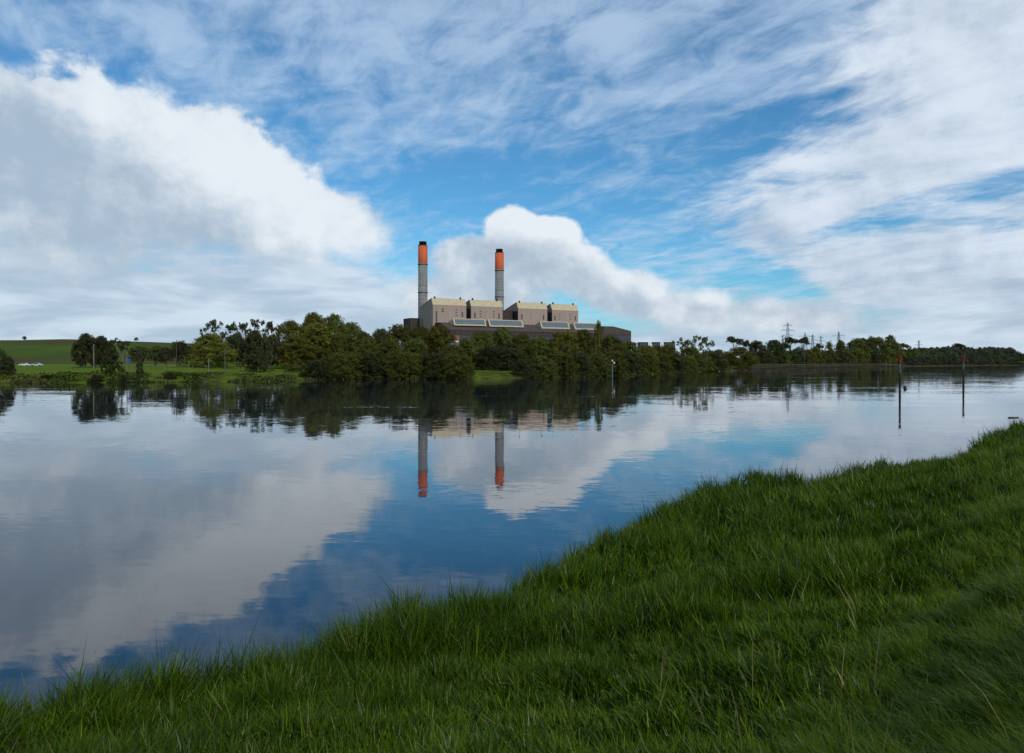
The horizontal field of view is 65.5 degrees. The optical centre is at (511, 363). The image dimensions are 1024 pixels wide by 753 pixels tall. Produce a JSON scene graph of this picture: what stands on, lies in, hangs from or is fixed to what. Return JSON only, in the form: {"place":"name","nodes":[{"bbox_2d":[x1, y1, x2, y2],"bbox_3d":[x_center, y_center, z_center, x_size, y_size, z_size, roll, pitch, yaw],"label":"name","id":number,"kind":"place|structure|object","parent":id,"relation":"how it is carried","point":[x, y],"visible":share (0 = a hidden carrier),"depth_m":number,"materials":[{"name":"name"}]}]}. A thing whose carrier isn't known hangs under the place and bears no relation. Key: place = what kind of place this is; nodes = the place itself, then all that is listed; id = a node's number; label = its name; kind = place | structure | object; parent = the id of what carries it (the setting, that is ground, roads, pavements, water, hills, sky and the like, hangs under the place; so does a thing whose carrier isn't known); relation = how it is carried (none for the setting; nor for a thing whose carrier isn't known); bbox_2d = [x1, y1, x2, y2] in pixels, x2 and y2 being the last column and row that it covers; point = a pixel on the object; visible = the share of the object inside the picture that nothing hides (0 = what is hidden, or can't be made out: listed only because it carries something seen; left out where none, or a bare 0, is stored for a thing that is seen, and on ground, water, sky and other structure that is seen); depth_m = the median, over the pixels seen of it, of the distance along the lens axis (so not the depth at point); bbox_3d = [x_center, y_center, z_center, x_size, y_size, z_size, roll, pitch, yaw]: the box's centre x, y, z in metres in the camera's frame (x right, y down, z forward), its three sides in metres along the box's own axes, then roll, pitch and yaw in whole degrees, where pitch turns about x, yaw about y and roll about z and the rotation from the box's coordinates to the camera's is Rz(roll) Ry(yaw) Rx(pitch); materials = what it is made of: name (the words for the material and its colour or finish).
{"place":"outdoors","nodes":[
{"label":"outdoors","id":0,"kind":"place"},
{"bbox_2d":[0,339,316,363],"bbox_3d":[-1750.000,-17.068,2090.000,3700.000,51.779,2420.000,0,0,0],"label":"hill","id":1,"kind":"structure","parent":0,"point":[51,351],"depth_m":1206.28,"materials":[{"name":"green plant"}]},
{"bbox_2d":[0,365,1023,719],"bbox_3d":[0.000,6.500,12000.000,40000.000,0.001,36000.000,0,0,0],"label":"river","id":2,"kind":"structure","parent":0,"point":[136,519],"depth_m":46.47,"materials":[{"name":"blue liquid"}]},
{"bbox_2d":[0,359,1023,382],"bbox_3d":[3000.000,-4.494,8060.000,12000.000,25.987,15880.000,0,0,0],"label":"bank","id":3,"kind":"structure","parent":0,"point":[160,369],"depth_m":332.87,"materials":[{"name":"green plant"}]},
{"bbox_2d":[0,349,12,374],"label":"shrub","id":4,"kind":"object","parent":3,"relation":"on","point":[3,359],"visible":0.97,"depth_m":266.04,"materials":[{"name":"green plant"}]},
{"bbox_2d":[70,333,102,366],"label":"tall tree","id":5,"kind":"object","parent":3,"relation":"on","point":[84,343],"visible":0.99,"depth_m":343.10,"materials":[{"name":"green plant"}]},
{"bbox_2d":[89,335,115,366],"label":"tall tree","id":6,"kind":"object","parent":3,"relation":"on","point":[102,340],"visible":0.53,"depth_m":350.70,"materials":[{"name":"green plant"}]},
{"bbox_2d":[99,344,124,373],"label":"shrub","id":7,"kind":"object","parent":3,"relation":"on","point":[111,357],"visible":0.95,"depth_m":272.91,"materials":[{"name":"green plant"}]},
{"bbox_2d":[109,338,132,356],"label":"gum tree","id":8,"kind":"object","parent":3,"relation":"on","point":[121,346],"visible":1,"depth_m":337.49,"materials":[{"name":"green plant"}]},
{"bbox_2d":[130,360,147,382],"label":"shrub","id":9,"kind":"object","parent":3,"relation":"on","point":[139,372],"visible":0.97,"depth_m":265.54,"materials":[{"name":"green plant"}]},
{"bbox_2d":[126,346,152,362],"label":"round tree","id":10,"kind":"object","parent":3,"relation":"on","point":[135,354],"visible":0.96,"depth_m":397.70,"materials":[{"name":"green plant"}]},
{"bbox_2d":[153,347,173,365],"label":"round tree","id":11,"kind":"object","parent":3,"relation":"on","point":[163,358],"visible":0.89,"depth_m":408.13,"materials":[{"name":"green plant"}]},
{"bbox_2d":[169,340,191,365],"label":"round tree","id":12,"kind":"object","parent":3,"relation":"on","point":[182,345],"visible":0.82,"depth_m":371.19,"materials":[{"name":"green plant"}]},
{"bbox_2d":[177,332,238,367],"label":"bushy tree","id":13,"kind":"object","parent":3,"relation":"on","point":[214,343],"visible":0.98,"depth_m":355.98,"materials":[{"name":"green plant"}]},
{"bbox_2d":[211,321,238,340],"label":"gum tree","id":14,"kind":"object","parent":3,"relation":"on","point":[222,332],"visible":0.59,"depth_m":426.06,"materials":[{"name":"green plant"}]},
{"bbox_2d":[0,370,475,382],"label":"bank scrub","id":15,"kind":"object","parent":3,"relation":"on","point":[57,376],"visible":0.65,"depth_m":274.80,"materials":[{"name":"green plant"}]},
{"bbox_2d":[224,333,252,365],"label":"tall tree","id":16,"kind":"object","parent":3,"relation":"on","point":[235,339],"visible":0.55,"depth_m":396.16,"materials":[{"name":"green plant"}]},
{"bbox_2d":[228,318,254,353],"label":"gum tree","id":17,"kind":"object","parent":3,"relation":"on","point":[242,326],"visible":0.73,"depth_m":423.93,"materials":[{"name":"green plant"}]},
{"bbox_2d":[236,354,274,371],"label":"shrub","id":18,"kind":"object","parent":3,"relation":"on","point":[256,360],"visible":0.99,"depth_m":320.60,"materials":[{"name":"green plant"}]},
{"bbox_2d":[241,329,270,365],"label":"tall tree","id":19,"kind":"object","parent":3,"relation":"on","point":[257,337],"visible":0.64,"depth_m":393.58,"materials":[{"name":"green plant"}]},
{"bbox_2d":[247,319,272,339],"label":"gum tree","id":20,"kind":"object","parent":3,"relation":"on","point":[269,323],"visible":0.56,"depth_m":427.74,"materials":[{"name":"green plant"}]},
{"bbox_2d":[258,335,284,367],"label":"tall tree","id":21,"kind":"object","parent":3,"relation":"on","point":[271,347],"visible":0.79,"depth_m":368.27,"materials":[{"name":"green plant"}]},
{"bbox_2d":[272,319,306,363],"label":"tall tree","id":22,"kind":"object","parent":3,"relation":"on","point":[288,327],"visible":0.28,"depth_m":418.11,"materials":[{"name":"green plant"}]},
{"bbox_2d":[272,334,317,368],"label":"bushy tree","id":23,"kind":"object","parent":3,"relation":"on","point":[299,340],"visible":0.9,"depth_m":368.28,"materials":[{"name":"green plant"}]},
{"bbox_2d":[298,312,327,356],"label":"tall tree","id":24,"kind":"object","parent":3,"relation":"on","point":[311,317],"visible":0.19,"depth_m":427.48,"materials":[{"name":"green plant"}]},
{"bbox_2d":[298,360,334,379],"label":"waterline willow","id":25,"kind":"object","parent":3,"relation":"on","point":[319,366],"visible":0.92,"depth_m":306.07,"materials":[{"name":"green plant"}]},
{"bbox_2d":[283,321,350,365],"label":"bushy tree","id":26,"kind":"object","parent":3,"relation":"on","point":[319,334],"visible":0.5,"depth_m":378.38,"materials":[{"name":"green plant"}]},
{"bbox_2d":[320,312,344,352],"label":"tall tree","id":27,"kind":"object","parent":3,"relation":"on","point":[333,320],"visible":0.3,"depth_m":434.64,"materials":[{"name":"green plant"}]},
{"bbox_2d":[316,352,355,379],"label":"waterline willow","id":28,"kind":"object","parent":3,"relation":"on","point":[335,358],"visible":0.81,"depth_m":316.66,"materials":[{"name":"green plant"}]},
{"bbox_2d":[319,332,365,367],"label":"bushy tree","id":29,"kind":"object","parent":3,"relation":"on","point":[342,341],"visible":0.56,"depth_m":375.27,"materials":[{"name":"green plant"}]},
{"bbox_2d":[335,320,363,351],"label":"tree","id":30,"kind":"object","parent":3,"relation":"on","point":[346,328],"visible":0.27,"depth_m":427.18,"materials":[{"name":"green plant"}]},
{"bbox_2d":[336,351,371,378],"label":"waterline willow","id":31,"kind":"object","parent":3,"relation":"on","point":[355,357],"visible":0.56,"depth_m":326.60,"materials":[{"name":"green plant"}]},
{"bbox_2d":[355,335,380,358],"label":"round tree","id":32,"kind":"object","parent":3,"relation":"on","point":[368,343],"visible":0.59,"depth_m":378.52,"materials":[{"name":"green plant"}]},
{"bbox_2d":[352,352,392,378],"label":"waterline willow","id":33,"kind":"object","parent":3,"relation":"on","point":[372,361],"visible":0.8,"depth_m":326.60,"materials":[{"name":"green plant"}]},
{"bbox_2d":[369,327,390,365],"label":"bushy tree","id":34,"kind":"object","parent":3,"relation":"on","point":[378,334],"visible":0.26,"depth_m":397.24,"materials":[{"name":"green plant"}]},
{"bbox_2d":[375,337,404,365],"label":"bushy tree","id":35,"kind":"object","parent":3,"relation":"on","point":[391,345],"visible":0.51,"depth_m":358.77,"materials":[{"name":"green plant"}]},
{"bbox_2d":[374,350,412,378],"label":"waterline willow","id":36,"kind":"object","parent":3,"relation":"on","point":[396,357],"visible":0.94,"depth_m":327.02,"materials":[{"name":"green plant"}]},
{"bbox_2d":[378,324,418,354],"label":"bushy tree","id":37,"kind":"object","parent":3,"relation":"on","point":[399,333],"visible":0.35,"depth_m":381.05,"materials":[{"name":"green plant"}]},
{"bbox_2d":[403,318,418,331],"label":"annex","id":38,"kind":"object","parent":3,"relation":"on","point":[410,322],"visible":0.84,"depth_m":1022.16,"materials":[{"name":"grey concrete"}]},
{"bbox_2d":[396,352,429,378],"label":"waterline willow","id":39,"kind":"object","parent":3,"relation":"on","point":[416,364],"visible":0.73,"depth_m":329.97,"materials":[{"name":"green plant"}]},
{"bbox_2d":[400,336,429,370],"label":"bushy tree","id":40,"kind":"object","parent":3,"relation":"on","point":[416,344],"visible":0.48,"depth_m":355.03,"materials":[{"name":"green plant"}]},
{"bbox_2d":[408,325,435,352],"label":"bushy tree","id":41,"kind":"object","parent":3,"relation":"on","point":[417,330],"visible":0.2,"depth_m":387.13,"materials":[{"name":"green plant"}]},
{"bbox_2d":[417,241,427,326],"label":"chimney","id":42,"kind":"object","parent":3,"relation":"on","point":[422,264],"visible":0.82,"depth_m":1036.18,"materials":[{"name":"concrete"}]},
{"bbox_2d":[413,352,448,378],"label":"waterline willow","id":43,"kind":"object","parent":3,"relation":"on","point":[430,358],"visible":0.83,"depth_m":329.06,"materials":[{"name":"green plant"}]},
{"bbox_2d":[420,324,456,363],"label":"bushy tree","id":44,"kind":"object","parent":3,"relation":"on","point":[441,333],"visible":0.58,"depth_m":369.12,"materials":[{"name":"green plant"}]},
{"bbox_2d":[420,296,466,342],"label":"boiler house","id":45,"kind":"structure","parent":3,"relation":"on","point":[434,310],"depth_m":996.48,"materials":[{"name":"beige concrete"}]},
{"bbox_2d":[433,353,468,378],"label":"waterline willow","id":46,"kind":"object","parent":3,"relation":"on","point":[450,360],"visible":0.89,"depth_m":328.74,"materials":[{"name":"green plant"}]},
{"bbox_2d":[437,344,470,370],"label":"bushy tree","id":47,"kind":"object","parent":3,"relation":"on","point":[454,349],"visible":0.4,"depth_m":350.24,"materials":[{"name":"green plant"}]},
{"bbox_2d":[451,354,477,378],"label":"waterline willow","id":48,"kind":"object","parent":3,"relation":"on","point":[468,364],"visible":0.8,"depth_m":331.13,"materials":[{"name":"green plant"}]},
{"bbox_2d":[457,337,488,369],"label":"bushy tree","id":49,"kind":"object","parent":3,"relation":"on","point":[469,345],"visible":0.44,"depth_m":381.71,"materials":[{"name":"green plant"}]},
{"bbox_2d":[467,330,497,367],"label":"bushy tree","id":50,"kind":"object","parent":3,"relation":"on","point":[480,338],"visible":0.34,"depth_m":397.60,"materials":[{"name":"green plant"}]},
{"bbox_2d":[466,298,502,320],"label":"boiler house","id":51,"kind":"structure","parent":3,"relation":"on","point":[486,310],"depth_m":1019.85,"materials":[{"name":"beige concrete"}]},
{"bbox_2d":[473,345,508,370],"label":"bushy tree","id":52,"kind":"object","parent":3,"relation":"on","point":[491,353],"visible":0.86,"depth_m":376.66,"materials":[{"name":"green plant"}]},
{"bbox_2d":[494,249,504,309],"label":"chimney","id":53,"kind":"object","parent":3,"relation":"on","point":[499,270],"visible":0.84,"depth_m":1102.73,"materials":[{"name":"concrete"}]},
{"bbox_2d":[487,328,517,368],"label":"bushy tree","id":54,"kind":"object","parent":3,"relation":"on","point":[501,336],"visible":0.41,"depth_m":407.02,"materials":[{"name":"green plant"}]},
{"bbox_2d":[495,347,528,370],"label":"bushy tree","id":55,"kind":"object","parent":3,"relation":"on","point":[509,355],"visible":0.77,"depth_m":373.80,"materials":[{"name":"green plant"}]},
{"bbox_2d":[504,333,541,369],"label":"bushy tree","id":56,"kind":"object","parent":3,"relation":"on","point":[522,340],"visible":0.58,"depth_m":402.20,"materials":[{"name":"green plant"}]},
{"bbox_2d":[511,359,538,377],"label":"waterline willow","id":57,"kind":"object","parent":3,"relation":"on","point":[525,366],"visible":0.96,"depth_m":347.10,"materials":[{"name":"green plant"}]},
{"bbox_2d":[505,301,546,324],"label":"boiler house","id":58,"kind":"structure","parent":3,"relation":"on","point":[526,313],"depth_m":1051.61,"materials":[{"name":"beige concrete"}]},
{"bbox_2d":[435,322,630,352],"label":"turbine hall","id":59,"kind":"structure","parent":3,"relation":"on","point":[533,331],"depth_m":1002.63,"materials":[{"name":"brown metal"}]},
{"bbox_2d":[448,318,486,325],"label":"skylight","id":60,"kind":"object","parent":59,"relation":"on","point":[466,322],"visible":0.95,"depth_m":972.35,"materials":[{"name":"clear glass"}]},
{"bbox_2d":[486,319,523,327],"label":"skylight","id":61,"kind":"object","parent":59,"relation":"on","point":[504,323],"visible":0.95,"depth_m":996.43,"materials":[{"name":"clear glass"}]},
{"bbox_2d":[536,321,569,328],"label":"skylight","id":62,"kind":"object","parent":59,"relation":"on","point":[551,325],"visible":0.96,"depth_m":1029.51,"materials":[{"name":"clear glass"}]},
{"bbox_2d":[569,323,596,329],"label":"skylight","id":63,"kind":"object","parent":59,"relation":"on","point":[584,326],"visible":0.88,"depth_m":1052.33,"materials":[{"name":"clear glass"}]},
{"bbox_2d":[524,336,553,366],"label":"bushy tree","id":64,"kind":"object","parent":3,"relation":"on","point":[543,343],"visible":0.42,"depth_m":406.39,"materials":[{"name":"green plant"}]},
{"bbox_2d":[530,355,559,377],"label":"waterline willow","id":65,"kind":"object","parent":3,"relation":"on","point":[543,362],"visible":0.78,"depth_m":354.69,"materials":[{"name":"green plant"}]},
{"bbox_2d":[541,329,582,368],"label":"bushy tree","id":66,"kind":"object","parent":3,"relation":"on","point":[560,339],"visible":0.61,"depth_m":404.90,"materials":[{"name":"green plant"}]},
{"bbox_2d":[547,302,577,324],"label":"boiler house","id":67,"kind":"structure","parent":3,"relation":"on","point":[568,313],"depth_m":1075.13,"materials":[{"name":"beige concrete"}]},
{"bbox_2d":[546,352,579,376],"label":"waterline willow","id":68,"kind":"object","parent":3,"relation":"on","point":[567,364],"visible":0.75,"depth_m":364.82,"materials":[{"name":"green plant"}]},
{"bbox_2d":[564,352,597,376],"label":"waterline willow","id":69,"kind":"object","parent":3,"relation":"on","point":[582,359],"visible":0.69,"depth_m":376.42,"materials":[{"name":"green plant"}]},
{"bbox_2d":[573,329,599,368],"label":"bushy tree","id":70,"kind":"object","parent":3,"relation":"on","point":[586,341],"visible":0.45,"depth_m":416.92,"materials":[{"name":"green plant"}]},
{"bbox_2d":[581,352,615,375],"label":"waterline willow","id":71,"kind":"object","parent":3,"relation":"on","point":[599,360],"visible":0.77,"depth_m":391.35,"materials":[{"name":"green plant"}]},
{"bbox_2d":[593,319,604,353],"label":"slender tree","id":72,"kind":"object","parent":3,"relation":"on","point":[599,330],"visible":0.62,"depth_m":438.88,"materials":[{"name":"green plant"}]},
{"bbox_2d":[597,334,628,367],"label":"bushy tree","id":73,"kind":"object","parent":3,"relation":"on","point":[612,342],"visible":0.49,"depth_m":437.33,"materials":[{"name":"green plant"}]},
{"bbox_2d":[597,350,630,375],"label":"waterline willow","id":74,"kind":"object","parent":3,"relation":"on","point":[614,356],"visible":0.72,"depth_m":405.60,"materials":[{"name":"green plant"}]},
{"bbox_2d":[617,351,645,375],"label":"waterline willow","id":75,"kind":"object","parent":3,"relation":"on","point":[631,357],"visible":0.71,"depth_m":416.81,"materials":[{"name":"green plant"}]},
{"bbox_2d":[620,340,647,368],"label":"bushy tree","id":76,"kind":"object","parent":3,"relation":"on","point":[632,346],"visible":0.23,"depth_m":456.99,"materials":[{"name":"green plant"}]},
{"bbox_2d":[632,350,661,374],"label":"waterline willow","id":77,"kind":"object","parent":3,"relation":"on","point":[648,356],"visible":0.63,"depth_m":455.72,"materials":[{"name":"green plant"}]},
{"bbox_2d":[639,345,663,369],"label":"bushy tree","id":78,"kind":"object","parent":3,"relation":"on","point":[647,348],"visible":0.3,"depth_m":481.38,"materials":[{"name":"green plant"}]},
{"bbox_2d":[656,351,678,373],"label":"waterline willow","id":79,"kind":"object","parent":3,"relation":"on","point":[662,356],"visible":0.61,"depth_m":483.49,"materials":[{"name":"green plant"}]},
{"bbox_2d":[662,344,684,370],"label":"bushy tree","id":80,"kind":"object","parent":3,"relation":"on","point":[670,349],"visible":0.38,"depth_m":515.78,"materials":[{"name":"green plant"}]},
{"bbox_2d":[669,353,687,372],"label":"waterline willow","id":81,"kind":"object","parent":3,"relation":"on","point":[680,364],"visible":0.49,"depth_m":512.98,"materials":[{"name":"green plant"}]},
{"bbox_2d":[678,355,700,372],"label":"waterline willow","id":82,"kind":"object","parent":3,"relation":"on","point":[688,360],"visible":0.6,"depth_m":550.72,"materials":[{"name":"green plant"}]},
{"bbox_2d":[679,346,709,371],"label":"bushy tree","id":83,"kind":"object","parent":3,"relation":"on","point":[690,351],"visible":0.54,"depth_m":567.97,"materials":[{"name":"green plant"}]},
{"bbox_2d":[701,350,730,370],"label":"bushy tree","id":84,"kind":"object","parent":3,"relation":"on","point":[719,361],"visible":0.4,"depth_m":612.82,"materials":[{"name":"green plant"}]},
{"bbox_2d":[725,346,760,369],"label":"bushy tree","id":85,"kind":"object","parent":3,"relation":"on","point":[741,353],"visible":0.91,"depth_m":699.55,"materials":[{"name":"green plant"}]},
{"bbox_2d":[748,339,771,365],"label":"bushy tree","id":86,"kind":"object","parent":3,"relation":"on","point":[758,346],"visible":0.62,"depth_m":859.43,"materials":[{"name":"green plant"}]},
{"bbox_2d":[763,339,789,365],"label":"bushy tree","id":87,"kind":"object","parent":3,"relation":"on","point":[775,346],"visible":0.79,"depth_m":927.34,"materials":[{"name":"green plant"}]},
{"bbox_2d":[792,346,810,365],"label":"bushy tree","id":88,"kind":"object","parent":3,"relation":"on","point":[798,351],"visible":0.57,"depth_m":1010.14,"materials":[{"name":"green plant"}]},
{"bbox_2d":[807,346,827,365],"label":"bushy tree","id":89,"kind":"object","parent":3,"relation":"on","point":[815,349],"visible":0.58,"depth_m":1088.70,"materials":[{"name":"green plant"}]},
{"bbox_2d":[753,363,901,369],"bbox_3d":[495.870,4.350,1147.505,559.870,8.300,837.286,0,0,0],"label":"wharf","id":90,"kind":"structure","parent":3,"relation":"on","point":[798,364],"depth_m":950.51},
{"bbox_2d":[843,338,872,364],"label":"bushy tree","id":91,"kind":"object","parent":3,"relation":"on","point":[856,341],"visible":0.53,"depth_m":1367.81,"materials":[{"name":"green plant"}]},
{"bbox_2d":[849,347,867,364],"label":"bushy tree","id":92,"kind":"object","parent":3,"relation":"on","point":[856,352],"visible":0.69,"depth_m":1323.45,"materials":[{"name":"green plant"}]},
{"bbox_2d":[858,349,882,364],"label":"bushy tree","id":93,"kind":"object","parent":3,"relation":"on","point":[874,357],"visible":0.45,"depth_m":1406.79,"materials":[{"name":"green plant"}]},
{"bbox_2d":[865,335,894,364],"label":"bushy tree","id":94,"kind":"object","parent":3,"relation":"on","point":[877,341],"visible":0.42,"depth_m":1493.36,"materials":[{"name":"green plant"}]},
{"bbox_2d":[884,334,900,362],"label":"tall tree","id":95,"kind":"object","parent":3,"relation":"on","point":[893,343],"visible":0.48,"depth_m":1627.31,"materials":[{"name":"green plant"}]},
{"bbox_2d":[896,345,1023,364],"bbox_3d":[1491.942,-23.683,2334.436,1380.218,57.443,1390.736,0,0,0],"label":"wood","id":96,"kind":"object","parent":3,"relation":"on","point":[949,355],"visible":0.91,"depth_m":2044.34,"materials":[{"name":"green plant"}]},
{"bbox_2d":[0,0,1023,356],"label":"sky","id":97,"kind":"structure","parent":0,"point":[660,170],"materials":[{"name":"blue"}]},
{"bbox_2d":[557,439,1023,752],"bbox_3d":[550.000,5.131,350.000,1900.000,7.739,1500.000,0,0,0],"label":"bank","id":98,"kind":"structure","parent":0,"point":[968,499],"depth_m":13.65,"materials":[{"name":"green plant"}]},
{"bbox_2d":[0,417,1023,752],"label":"tall grass","id":99,"kind":"structure","parent":98,"relation":"on","point":[406,675],"depth_m":13.80,"materials":[{"name":"green plant"}]},
{"bbox_2d":[44,453,1023,752],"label":"dry stalks","id":100,"kind":"object","parent":98,"relation":"on","point":[752,673],"visible":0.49,"depth_m":8.70,"materials":[{"name":"beige plant"}]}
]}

